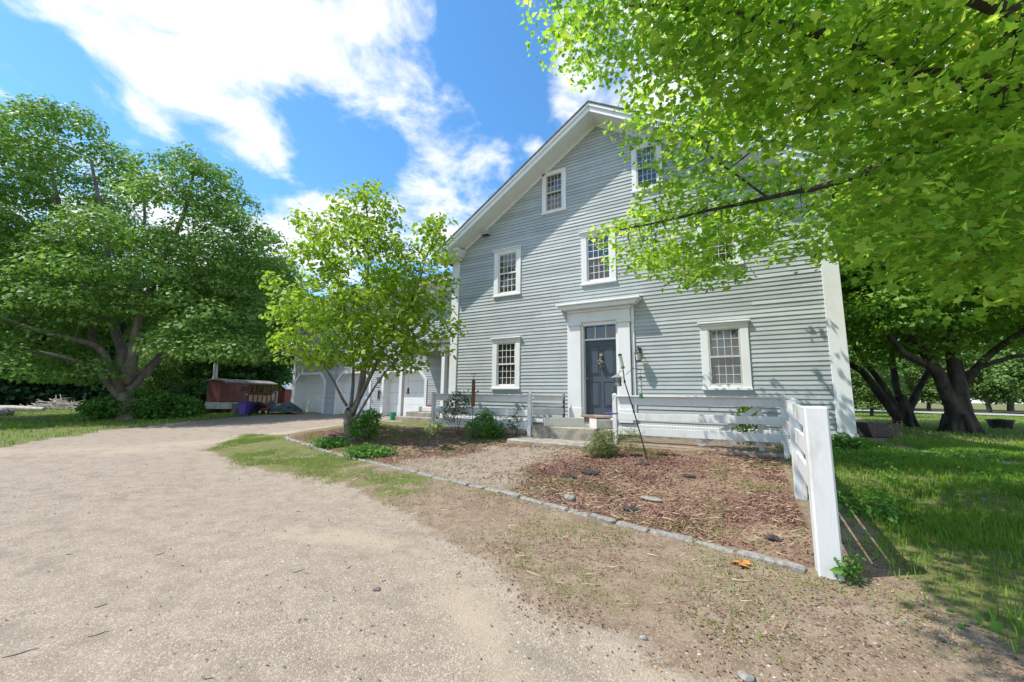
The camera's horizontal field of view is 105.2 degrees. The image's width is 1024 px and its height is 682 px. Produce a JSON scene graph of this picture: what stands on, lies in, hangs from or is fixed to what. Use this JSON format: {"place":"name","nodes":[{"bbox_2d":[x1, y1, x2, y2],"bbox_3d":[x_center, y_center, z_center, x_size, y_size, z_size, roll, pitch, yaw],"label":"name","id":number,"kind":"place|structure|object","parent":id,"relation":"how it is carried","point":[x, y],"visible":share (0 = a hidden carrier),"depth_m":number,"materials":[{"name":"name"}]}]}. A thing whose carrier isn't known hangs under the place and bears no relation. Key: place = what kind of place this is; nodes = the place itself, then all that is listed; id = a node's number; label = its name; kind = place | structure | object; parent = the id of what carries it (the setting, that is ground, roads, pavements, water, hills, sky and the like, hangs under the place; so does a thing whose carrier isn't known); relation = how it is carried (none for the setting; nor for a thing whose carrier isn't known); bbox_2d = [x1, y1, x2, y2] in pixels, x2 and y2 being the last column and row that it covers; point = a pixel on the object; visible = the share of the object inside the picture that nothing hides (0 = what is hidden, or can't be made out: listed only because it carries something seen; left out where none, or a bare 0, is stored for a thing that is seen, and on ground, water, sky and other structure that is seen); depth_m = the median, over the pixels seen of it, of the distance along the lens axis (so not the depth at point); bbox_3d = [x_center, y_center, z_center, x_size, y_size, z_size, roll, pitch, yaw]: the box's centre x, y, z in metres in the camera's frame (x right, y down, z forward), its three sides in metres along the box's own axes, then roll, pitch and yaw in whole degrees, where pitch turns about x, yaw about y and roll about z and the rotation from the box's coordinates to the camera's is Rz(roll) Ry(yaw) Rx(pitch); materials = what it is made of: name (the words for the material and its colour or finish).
{"place":"outdoors","nodes":[
{"label":"outdoors","id":0,"kind":"place"},
{"bbox_2d":[265,382,291,402],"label":"red shed","id":1,"kind":"structure","parent":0,"point":[283,394],"depth_m":48.43,"materials":[{"name":"wood"}]},
{"bbox_2d":[0,412,739,681],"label":"driveway","id":2,"kind":"structure","parent":0,"point":[165,659],"depth_m":3.02,"materials":[{"name":"gravel"}]},
{"bbox_2d":[0,457,637,680],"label":"drive crumbs","id":3,"kind":"object","parent":2,"relation":"on","point":[251,579],"visible":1,"depth_m":3.35,"materials":[{"name":"gravel"}]},
{"bbox_2d":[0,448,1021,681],"bbox_3d":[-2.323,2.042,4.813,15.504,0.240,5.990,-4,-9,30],"label":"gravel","id":4,"kind":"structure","parent":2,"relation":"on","point":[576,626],"depth_m":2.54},
{"bbox_2d":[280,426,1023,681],"bbox_3d":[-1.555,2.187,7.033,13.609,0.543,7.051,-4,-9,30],"label":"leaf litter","id":5,"kind":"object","parent":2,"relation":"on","point":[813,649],"visible":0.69,"depth_m":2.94,"materials":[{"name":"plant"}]},
{"bbox_2d":[396,445,583,489],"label":"path","id":6,"kind":"structure","parent":0,"point":[488,457],"depth_m":7.37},
{"bbox_2d":[0,0,1022,403],"label":"sky","id":7,"kind":"structure","parent":0,"point":[442,102],"materials":[{"name":"blue"}]},
{"bbox_2d":[0,394,1023,681],"bbox_3d":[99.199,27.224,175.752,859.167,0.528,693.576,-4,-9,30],"label":"ground","id":8,"kind":"structure","parent":0,"point":[644,576],"depth_m":3.10,"materials":[{"name":"soil"}]},
{"bbox_2d":[0,408,14,415],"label":"stone","id":9,"kind":"object","parent":8,"relation":"on","point":[5,411],"visible":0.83,"depth_m":20.23,"materials":[{"name":"stone"}]},
{"bbox_2d":[0,405,46,410],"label":"fallen log","id":10,"kind":"object","parent":8,"relation":"on","point":[22,408],"visible":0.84,"depth_m":23.07,"materials":[{"name":"grey wood"}]},
{"bbox_2d":[0,240,87,406],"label":"conifer tree","id":11,"kind":"object","parent":8,"relation":"on","point":[12,391],"visible":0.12,"depth_m":27.99,"materials":[{"name":"green plant"}]},
{"bbox_2d":[14,394,83,409],"bbox_3d":[-29.937,4.046,25.913,4.028,1.031,2.018,1,-8,1],"label":"brush pile","id":12,"kind":"object","parent":8,"relation":"on","point":[49,405],"visible":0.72,"depth_m":25.63,"materials":[{"name":"grey wood"}]},
{"bbox_2d":[25,276,115,406],"bbox_3d":[-33.869,-0.430,31.351,6.167,12.481,6.556,2,-8,-12],"label":"conifer tree","id":13,"kind":"object","parent":8,"relation":"on","point":[57,390],"visible":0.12,"depth_m":29.52,"materials":[{"name":"green plant"}]},
{"bbox_2d":[71,387,153,420],"bbox_3d":[-18.560,3.054,18.315,3.244,1.783,2.047,3,-8,-16],"label":"shrub","id":14,"kind":"object","parent":8,"relation":"on","point":[103,407],"visible":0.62,"depth_m":17.79,"materials":[{"name":"green plant"}]},
{"bbox_2d":[0,405,298,445],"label":"lawn grass","id":15,"kind":"structure","parent":8,"relation":"on","point":[12,423],"depth_m":16.61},
{"bbox_2d":[0,91,305,419],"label":"maple tree","id":16,"kind":"object","parent":8,"relation":"on","point":[132,321],"visible":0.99,"depth_m":18.39,"materials":[{"name":"green plant"}]},
{"bbox_2d":[125,388,207,419],"bbox_3d":[-16.517,3.144,18.924,3.023,1.712,2.149,3,-8,-18],"label":"shrub","id":17,"kind":"object","parent":8,"relation":"on","point":[165,404],"visible":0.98,"depth_m":18.48,"materials":[{"name":"green plant"}]},
{"bbox_2d":[137,339,197,395],"bbox_3d":[-25.413,2.409,28.341,3.953,5.296,4.006,-3,-9,26],"label":"deciduous tree","id":18,"kind":"object","parent":8,"relation":"on","point":[162,376],"visible":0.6,"depth_m":27.77,"materials":[{"name":"green plant"}]},
{"bbox_2d":[167,378,220,411],"bbox_3d":[-18.044,3.328,22.729,3.239,2.463,2.760,2,-8,-11],"label":"shrub","id":19,"kind":"object","parent":8,"relation":"on","point":[197,389],"visible":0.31,"depth_m":22.19,"materials":[{"name":"green plant"}]},
{"bbox_2d":[163,353,230,390],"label":"deciduous tree","id":20,"kind":"object","parent":8,"relation":"on","point":[199,376],"visible":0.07,"depth_m":30.30,"materials":[{"name":"green plant"}]},
{"bbox_2d":[156,259,275,378],"bbox_3d":[-20.719,-0.584,27.642,6.837,11.209,6.999,4,-9,-21],"label":"birch tree","id":21,"kind":"object","parent":8,"relation":"on","point":[215,371],"visible":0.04,"depth_m":27.12,"materials":[{"name":"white plant"}]},
{"bbox_2d":[231,403,238,413],"bbox_3d":[-14.588,3.579,20.664,0.440,0.550,0.440,-4,-9,30],"label":"grey tub","id":22,"kind":"object","parent":8,"relation":"on","point":[235,409],"visible":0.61,"depth_m":20.51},
{"bbox_2d":[197,379,277,411],"bbox_3d":[-16.150,3.265,22.701,1.650,2.047,4.616,-1,-8,11],"label":"stock trailer","id":23,"kind":"object","parent":8,"relation":"on","point":[222,394],"visible":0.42,"depth_m":21.81,"materials":[{"name":"red paint"}]},
{"bbox_2d":[238,401,251,414],"bbox_3d":[-13.320,3.363,19.501,0.428,0.700,0.496,1,-8,0],"label":"wheelie bin","id":24,"kind":"object","parent":8,"relation":"on","point":[244,407],"visible":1,"depth_m":19.31,"materials":[{"name":"purple plastic"}]},
{"bbox_2d":[177,256,313,394],"bbox_3d":[-22.336,-0.943,33.745,11.295,14.032,10.384,7,-10,-38],"label":"deciduous tree","id":25,"kind":"object","parent":8,"relation":"on","point":[274,369],"visible":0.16,"depth_m":33.09,"materials":[{"name":"green plant"}]},
{"bbox_2d":[213,325,289,394],"bbox_3d":[-25.436,-0.101,36.176,9.307,12.993,10.215,3,-8,-12],"label":"deciduous tree","id":26,"kind":"object","parent":8,"relation":"on","point":[257,376],"visible":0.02,"depth_m":34.69,"materials":[{"name":"green plant"}]},
{"bbox_2d":[252,402,265,413],"bbox_3d":[-13.331,3.531,20.597,0.650,0.660,0.177,4,-9,-24],"label":"tyre","id":27,"kind":"object","parent":8,"relation":"on","point":[256,406],"visible":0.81,"depth_m":20.59,"materials":[{"name":"black rubber"}]},
{"bbox_2d":[258,403,270,413],"bbox_3d":[-12.942,3.548,20.568,0.632,0.577,0.344,1,-8,0],"label":"garden tiller","id":28,"kind":"object","parent":8,"relation":"on","point":[265,410],"visible":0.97,"depth_m":20.44,"materials":[{"name":"red paint"}]},
{"bbox_2d":[261,400,303,413],"bbox_3d":[-12.427,3.534,21.116,1.900,0.748,1.000,1,-8,0],"label":"covered mower","id":29,"kind":"object","parent":8,"relation":"on","point":[288,407],"visible":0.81,"depth_m":20.83,"materials":[{"name":"fabric"}]},
{"bbox_2d":[290,271,452,416],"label":"garage wing","id":30,"kind":"structure","parent":8,"relation":"on","point":[315,390],"depth_m":19.43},
{"bbox_2d":[301,375,323,412],"bbox_3d":[-11.185,2.979,22.324,2.660,2.320,0.060,-4,-9,30],"label":"garage door","id":31,"kind":"structure","parent":30,"relation":"in","point":[312,387],"depth_m":22.43,"materials":[{"name":"white paint"}]},
{"bbox_2d":[342,374,368,414],"bbox_3d":[-7.970,2.720,20.469,2.500,2.280,0.060,-4,-9,30],"label":"garage door","id":32,"kind":"structure","parent":30,"relation":"in","point":[347,386],"depth_m":20.70,"materials":[{"name":"white paint"}]},
{"bbox_2d":[389,372,423,415],"bbox_3d":[-4.872,2.479,18.681,2.670,2.260,0.060,-4,-9,30],"label":"garage door","id":33,"kind":"structure","parent":30,"relation":"in","point":[413,400],"depth_m":18.65,"materials":[{"name":"white paint"}]},
{"bbox_2d":[384,416,430,421],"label":"porch steps","id":34,"kind":"structure","parent":8,"relation":"on","point":[404,418],"depth_m":15.24,"materials":[{"name":"concrete"}]},
{"bbox_2d":[397,337,449,417],"bbox_3d":[-2.807,1.518,16.104,4.041,3.700,1.650,-4,-9,30],"label":"side porch","id":35,"kind":"object","parent":8,"relation":"on","point":[442,390],"visible":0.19,"depth_m":15.64,"materials":[{"name":"white paint"}]},
{"bbox_2d":[430,392,531,436],"bbox_3d":[-0.945,2.062,10.800,3.328,1.297,0.185,-4,-9,30],"label":"board fence","id":36,"kind":"object","parent":8,"relation":"on","point":[527,425],"visible":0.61,"depth_m":10.52,"materials":[{"name":"white paint"}]},
{"bbox_2d":[500,490,521,497],"bbox_3d":[-0.019,2.200,5.526,0.362,0.128,0.116,-7,-11,42],"label":"kerb stone","id":37,"kind":"object","parent":8,"relation":"on","point":[513,494],"visible":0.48,"depth_m":5.48,"materials":[{"name":"stone"}]},
{"bbox_2d":[520,496,544,504],"bbox_3d":[0.269,2.183,5.252,0.419,0.129,0.094,-7,-11,44],"label":"kerb stone","id":38,"kind":"object","parent":8,"relation":"on","point":[532,500],"visible":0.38,"depth_m":5.23,"materials":[{"name":"stone"}]},
{"bbox_2d":[290,424,815,569],"bbox_3d":[-1.339,2.337,8.274,11.880,0.465,4.730,-4,-9,30],"label":"garden bed","id":39,"kind":"object","parent":8,"relation":"on","point":[772,549],"visible":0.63,"depth_m":5.67,"materials":[{"name":"soil"}]},
{"bbox_2d":[307,435,352,448],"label":"weed clump","id":40,"kind":"object","parent":39,"relation":"on","point":[334,442],"visible":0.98,"depth_m":9.36,"materials":[{"name":"green plant"}]},
{"bbox_2d":[257,177,468,437],"bbox_3d":[-4.059,-1.001,10.869,5.146,7.650,4.297,4,-9,-24],"label":"magnolia tree","id":41,"kind":"object","parent":39,"relation":"on","point":[410,309],"visible":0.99,"depth_m":10.29,"materials":[{"name":"green plant"}]},
{"bbox_2d":[346,407,383,440],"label":"shrub","id":42,"kind":"object","parent":39,"relation":"on","point":[368,419],"visible":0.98,"depth_m":10.06,"materials":[{"name":"green plant"}]},
{"bbox_2d":[341,442,397,458],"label":"weed clump","id":43,"kind":"object","parent":39,"relation":"on","point":[360,450],"visible":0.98,"depth_m":8.23,"materials":[{"name":"green plant"}]},
{"bbox_2d":[424,420,446,446],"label":"sapling","id":44,"kind":"object","parent":39,"relation":"on","point":[436,426],"visible":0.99,"depth_m":8.71,"materials":[{"name":"plant"}]},
{"bbox_2d":[436,389,478,433],"bbox_3d":[-1.506,1.957,10.815,1.157,1.292,0.853,3,-8,-12],"label":"shrub","id":45,"kind":"object","parent":39,"relation":"on","point":[457,402],"visible":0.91,"depth_m":10.77,"materials":[{"name":"green plant"}]},
{"bbox_2d":[471,374,474,436],"bbox_3d":[-1.024,1.737,10.314,0.180,1.756,0.096,0,-8,6],"label":"cylinder feeder","id":46,"kind":"object","parent":39,"relation":"on","point":[473,394],"visible":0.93,"depth_m":10.32,"materials":[{"name":"metal"}]},
{"bbox_2d":[461,407,506,439],"bbox_3d":[-0.665,2.177,10.202,1.254,0.877,0.845,4,-9,-23],"label":"shrub","id":47,"kind":"object","parent":39,"relation":"on","point":[491,431],"visible":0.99,"depth_m":10.10,"materials":[{"name":"green plant"}]},
{"bbox_2d":[505,408,523,437],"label":"shrub","id":48,"kind":"object","parent":39,"relation":"on","point":[518,421],"visible":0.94,"depth_m":10.09,"materials":[{"name":"green plant"}]},
{"bbox_2d":[240,435,822,660],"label":"straw stems","id":49,"kind":"object","parent":39,"relation":"on","point":[596,495],"visible":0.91,"depth_m":5.07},
{"bbox_2d":[300,424,813,562],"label":"mulch chips","id":50,"kind":"object","parent":39,"relation":"on","point":[673,453],"visible":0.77,"depth_m":5.92,"materials":[{"name":"wood"}]},
{"bbox_2d":[563,493,575,500],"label":"stone","id":51,"kind":"object","parent":39,"relation":"on","point":[569,497],"visible":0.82,"depth_m":5.20,"materials":[{"name":"stone"}]},
{"bbox_2d":[582,425,623,458],"bbox_3d":[1.756,2.032,7.644,0.795,0.853,0.784,-4,-9,30],"label":"weed clump","id":52,"kind":"object","parent":39,"relation":"on","point":[605,446],"visible":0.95,"depth_m":7.60,"materials":[{"name":"green plant"}]},
{"bbox_2d":[616,427,645,450],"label":"weed clump","id":53,"kind":"object","parent":39,"relation":"on","point":[630,435],"visible":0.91,"depth_m":8.16,"materials":[{"name":"green plant"}]},
{"bbox_2d":[618,368,647,459],"bbox_3d":[2.339,1.419,7.466,0.548,1.824,0.142,-5,-10,35],"label":"feeder pole","id":54,"kind":"object","parent":39,"relation":"on","point":[624,380],"visible":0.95,"depth_m":7.46,"materials":[{"name":"black metal"}]},
{"bbox_2d":[611,373,622,385],"bbox_3d":[2.071,0.759,7.677,0.210,0.253,0.190,-4,-9,30],"label":"house feeder","id":55,"kind":"object","parent":54,"relation":"hanging from","point":[617,379],"visible":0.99,"depth_m":7.63,"materials":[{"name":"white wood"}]},
{"bbox_2d":[638,373,642,398],"bbox_3d":[2.482,0.811,7.547,0.098,0.593,0.111,2,-8,-7],"label":"tube feeder","id":56,"kind":"object","parent":54,"relation":"hanging from","point":[640,377],"visible":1,"depth_m":7.53,"materials":[{"name":"clear plastic"}]},
{"bbox_2d":[641,496,662,501],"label":"stone","id":57,"kind":"object","parent":39,"relation":"on","point":[649,498],"visible":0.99,"depth_m":5.05,"materials":[{"name":"stone"}]},
{"bbox_2d":[544,502,568,510],"bbox_3d":[0.562,2.144,4.966,0.102,0.129,0.378,8,-11,-41],"label":"kerb stone","id":58,"kind":"object","parent":8,"relation":"on","point":[558,507],"visible":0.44,"depth_m":4.93,"materials":[{"name":"stone"}]},
{"bbox_2d":[507,424,625,448],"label":"front steps","id":59,"kind":"structure","parent":8,"relation":"on","point":[565,436],"depth_m":9.30,"materials":[{"name":"concrete"}]},
{"bbox_2d":[533,394,564,423],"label":"garden gate","id":60,"kind":"structure","parent":59,"relation":"on","point":[541,411],"depth_m":10.43,"materials":[{"name":"white paint"}]},
{"bbox_2d":[543,415,583,425],"bbox_3d":[1.309,2.021,9.926,1.002,0.254,0.290,1,-8,-5],"label":"planter box","id":61,"kind":"object","parent":59,"relation":"on","point":[557,421],"visible":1,"depth_m":9.79,"materials":[{"name":"paint"}]},
{"bbox_2d":[589,417,618,428],"bbox_3d":[2.191,1.945,9.300,0.652,0.254,0.290,4,-9,-24],"label":"box","id":62,"kind":"object","parent":59,"relation":"on","point":[595,423],"visible":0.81,"depth_m":9.15,"materials":[{"name":"paint"}]},
{"bbox_2d":[568,509,588,516],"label":"kerb stone","id":63,"kind":"object","parent":8,"relation":"on","point":[578,513],"visible":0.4,"depth_m":4.71,"materials":[{"name":"stone"}]},
{"bbox_2d":[201,424,989,669],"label":"weedy grass","id":64,"kind":"structure","parent":8,"relation":"on","point":[303,464],"depth_m":5.57,"materials":[{"name":"plant"}]},
{"bbox_2d":[589,513,615,523],"bbox_3d":[1.044,2.083,4.503,0.100,0.120,0.329,9,-11,-44],"label":"kerb stone","id":65,"kind":"object","parent":8,"relation":"on","point":[605,519],"visible":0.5,"depth_m":4.47,"materials":[{"name":"stone"}]},
{"bbox_2d":[616,521,648,531],"bbox_3d":[1.315,2.071,4.270,0.360,0.130,0.095,-6,-10,39],"label":"kerb stone","id":66,"kind":"object","parent":8,"relation":"on","point":[635,527],"visible":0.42,"depth_m":4.25,"materials":[{"name":"stone"}]},
{"bbox_2d":[432,100,858,447],"bbox_3d":[5.390,-1.211,16.039,11.310,9.700,13.100,-4,-9,30],"label":"farmhouse","id":67,"kind":"object","parent":8,"relation":"on","point":[547,303],"visible":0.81,"depth_m":10.74,"materials":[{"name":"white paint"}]},
{"bbox_2d":[490,336,521,389],"bbox_3d":[-0.188,0.692,12.177,1.100,1.622,0.175,-4,-9,30],"label":"window","id":68,"kind":"structure","parent":67,"relation":"in","point":[505,350],"depth_m":12.20,"materials":[{"name":"white paint"}]},
{"bbox_2d":[492,245,522,297],"bbox_3d":[-0.149,-2.216,12.585,1.100,1.598,0.175,-4,-9,30],"label":"window","id":69,"kind":"structure","parent":67,"relation":"in","point":[507,261],"depth_m":12.61,"materials":[{"name":"white paint"}]},
{"bbox_2d":[541,167,566,215],"bbox_3d":[1.305,-4.605,12.100,0.830,1.380,0.145,-4,-9,30],"label":"window","id":70,"kind":"structure","parent":67,"relation":"in","point":[553,182],"depth_m":12.11,"materials":[{"name":"white paint"}]},
{"bbox_2d":[579,225,616,285],"bbox_3d":[2.443,-2.393,11.085,1.100,1.598,0.175,-4,-9,30],"label":"window","id":71,"kind":"structure","parent":67,"relation":"in","point":[593,271],"depth_m":11.13,"materials":[{"name":"white paint"}]},
{"bbox_2d":[585,339,616,414],"bbox_3d":[2.456,0.986,10.710,0.910,2.040,0.117,-4,-9,30],"label":"front door","id":72,"kind":"structure","parent":67,"relation":"in","point":[600,387],"depth_m":10.73,"materials":[{"name":"blue paint"}]},
{"bbox_2d":[634,347,641,361],"bbox_3d":[3.251,0.340,10.040,0.210,0.395,0.284,-4,-9,30],"label":"wall lantern","id":73,"kind":"object","parent":67,"relation":"attached to","point":[638,354],"depth_m":9.95,"materials":[{"name":"black metal"}]},
{"bbox_2d":[631,141,662,193],"bbox_3d":[3.690,-4.768,10.720,0.830,1.380,0.145,-4,-9,30],"label":"window","id":74,"kind":"structure","parent":67,"relation":"in","point":[639,175],"depth_m":10.76,"materials":[{"name":"white paint"}]},
{"bbox_2d":[692,199,743,268],"bbox_3d":[5.035,-2.569,9.585,1.100,1.598,0.175,-4,-9,30],"label":"window","id":75,"kind":"structure","parent":67,"relation":"in","point":[721,253],"depth_m":9.53,"materials":[{"name":"white paint"}]},
{"bbox_2d":[697,319,752,389],"bbox_3d":[4.996,0.339,9.177,1.100,1.622,0.175,-4,-9,30],"label":"window","id":76,"kind":"structure","parent":67,"relation":"in","point":[725,350],"depth_m":9.18,"materials":[{"name":"white paint"}]},
{"bbox_2d":[649,529,693,542],"bbox_3d":[1.639,2.048,4.019,0.438,0.133,0.118,-5,-10,35],"label":"kerb stone","id":77,"kind":"object","parent":8,"relation":"on","point":[680,537],"visible":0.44,"depth_m":3.99,"materials":[{"name":"stone"}]},
{"bbox_2d":[612,393,790,458],"bbox_3d":[3.761,1.742,8.160,3.282,1.297,0.360,-4,-9,30],"label":"board fence","id":78,"kind":"object","parent":8,"relation":"on","point":[757,404],"visible":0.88,"depth_m":7.92,"materials":[{"name":"white paint"}]},
{"bbox_2d":[695,540,735,552],"bbox_3d":[1.945,2.024,3.743,0.373,0.129,0.096,-7,-11,44],"label":"kerb stone","id":79,"kind":"object","parent":8,"relation":"on","point":[722,548],"visible":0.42,"depth_m":3.73,"materials":[{"name":"stone"}]},
{"bbox_2d":[736,670,754,681],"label":"stone","id":80,"kind":"object","parent":8,"relation":"on","point":[745,676],"visible":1,"depth_m":2.05,"materials":[{"name":"stone"}]},
{"bbox_2d":[731,406,765,447],"bbox_3d":[4.833,1.672,7.984,0.652,1.080,0.538,-4,-9,30],"label":"vine","id":81,"kind":"object","parent":8,"relation":"on","point":[743,409],"visible":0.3,"depth_m":8.00,"materials":[{"name":"green plant"}]},
{"bbox_2d":[516,0,1023,327],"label":"maple tree","id":82,"kind":"object","parent":8,"relation":"on","point":[917,73],"visible":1,"depth_m":3.94,"materials":[{"name":"green plant"}]},
{"bbox_2d":[737,549,806,572],"bbox_3d":[2.269,1.968,3.437,0.109,0.123,0.512,8,-11,-44],"label":"kerb stone","id":83,"kind":"object","parent":8,"relation":"on","point":[796,567],"visible":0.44,"depth_m":3.39,"materials":[{"name":"stone"}]},
{"bbox_2d":[782,398,844,580],"bbox_3d":[3.799,1.564,5.234,0.173,1.587,4.763,-4,-9,31],"label":"board fence","id":84,"kind":"object","parent":8,"relation":"on","point":[814,470],"visible":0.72,"depth_m":3.27,"materials":[{"name":"white paint"}]},
{"bbox_2d":[830,551,866,585],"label":"weed clump","id":85,"kind":"object","parent":8,"relation":"on","point":[858,570],"visible":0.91,"depth_m":3.07,"materials":[{"name":"green plant"}]},
{"bbox_2d":[831,431,868,450],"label":"weed clump","id":86,"kind":"object","parent":8,"relation":"on","point":[853,443],"visible":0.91,"depth_m":7.74,"materials":[{"name":"green plant"}]},
{"bbox_2d":[847,320,887,401],"bbox_3d":[29.151,1.846,35.539,7.529,9.832,8.171,-3,-9,26],"label":"deciduous tree","id":87,"kind":"object","parent":8,"relation":"on","point":[857,344],"visible":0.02,"depth_m":32.94,"materials":[{"name":"green plant"}]},
{"bbox_2d":[836,484,911,521],"bbox_3d":[4.093,1.871,4.525,0.672,0.347,0.705,5,-9,-26],"label":"weed clump","id":88,"kind":"object","parent":8,"relation":"on","point":[888,506],"visible":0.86,"depth_m":4.44,"materials":[{"name":"green plant"}]},
{"bbox_2d":[848,349,910,416],"bbox_3d":[24.220,2.861,26.683,4.233,4.926,3.576,-6,-10,38],"label":"deciduous tree","id":89,"kind":"object","parent":8,"relation":"on","point":[863,392],"visible":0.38,"depth_m":26.02,"materials":[{"name":"green plant"}]},
{"bbox_2d":[856,422,903,437],"bbox_3d":[10.036,2.455,10.711,0.837,0.430,0.598,-1,-8,13],"label":"feed trough","id":90,"kind":"object","parent":8,"relation":"on","point":[874,429],"visible":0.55,"depth_m":10.52,"materials":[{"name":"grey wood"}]},
{"bbox_2d":[852,356,911,409],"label":"deciduous tree","id":91,"kind":"object","parent":8,"relation":"on","point":[897,360],"visible":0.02,"depth_m":43.63,"materials":[{"name":"green plant"}]},
{"bbox_2d":[779,442,1023,634],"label":"clover","id":92,"kind":"object","parent":8,"relation":"on","point":[996,626],"visible":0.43,"depth_m":5.68,"materials":[{"name":"green plant"}]},
{"bbox_2d":[809,55,1023,433],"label":"maple tree","id":93,"kind":"object","parent":8,"relation":"on","point":[953,392],"visible":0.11,"depth_m":13.15,"materials":[{"name":"green plant"}]},
{"bbox_2d":[840,142,1023,426],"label":"maple tree","id":94,"kind":"object","parent":8,"relation":"on","point":[898,406],"visible":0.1,"depth_m":15.31,"materials":[{"name":"green plant"}]},
{"bbox_2d":[900,343,969,410],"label":"deciduous tree","id":95,"kind":"object","parent":8,"relation":"on","point":[913,379],"visible":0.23,"depth_m":44.56,"materials":[{"name":"green plant"}]},
{"bbox_2d":[855,412,1023,446],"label":"lawn grass","id":96,"kind":"structure","parent":8,"relation":"on","point":[886,415],"depth_m":14.65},
{"bbox_2d":[931,331,1023,412],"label":"deciduous tree","id":97,"kind":"object","parent":8,"relation":"on","point":[985,391],"visible":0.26,"depth_m":40.00,"materials":[{"name":"green plant"}]},
{"bbox_2d":[961,328,1023,411],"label":"deciduous tree","id":98,"kind":"object","parent":8,"relation":"on","point":[1011,408],"depth_m":46.48,"materials":[{"name":"green plant"}]},
{"bbox_2d":[968,312,1023,402],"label":"deciduous tree","id":99,"kind":"object","parent":8,"relation":"on","point":[1007,367],"visible":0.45,"depth_m":34.59,"materials":[{"name":"green plant"}]},
{"bbox_2d":[984,418,1015,428],"bbox_3d":[19.905,3.361,15.951,0.800,0.400,0.800,-4,-9,30],"label":"planter tub","id":100,"kind":"object","parent":8,"relation":"on","point":[999,422],"visible":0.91,"depth_m":15.75,"materials":[{"name":"black plastic"}]},
{"bbox_2d":[980,329,1023,403],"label":"deciduous tree","id":101,"kind":"object","parent":8,"relation":"on","point":[997,390],"visible":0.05,"depth_m":37.37,"materials":[{"name":"green plant"}]},
{"bbox_2d":[888,417,904,448],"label":"seed grass","id":102,"kind":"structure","parent":0,"point":[894,433],"depth_m":8.27,"materials":[{"name":"green plant"}]},
{"bbox_2d":[772,436,1023,652],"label":"lawn grass","id":103,"kind":"structure","parent":0,"point":[954,462],"depth_m":4.50,"materials":[{"name":"plant"}]},
{"bbox_2d":[855,410,1023,415],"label":"road","id":104,"kind":"structure","parent":0,"point":[943,412],"depth_m":34.73,"materials":[{"name":"asphalt"}]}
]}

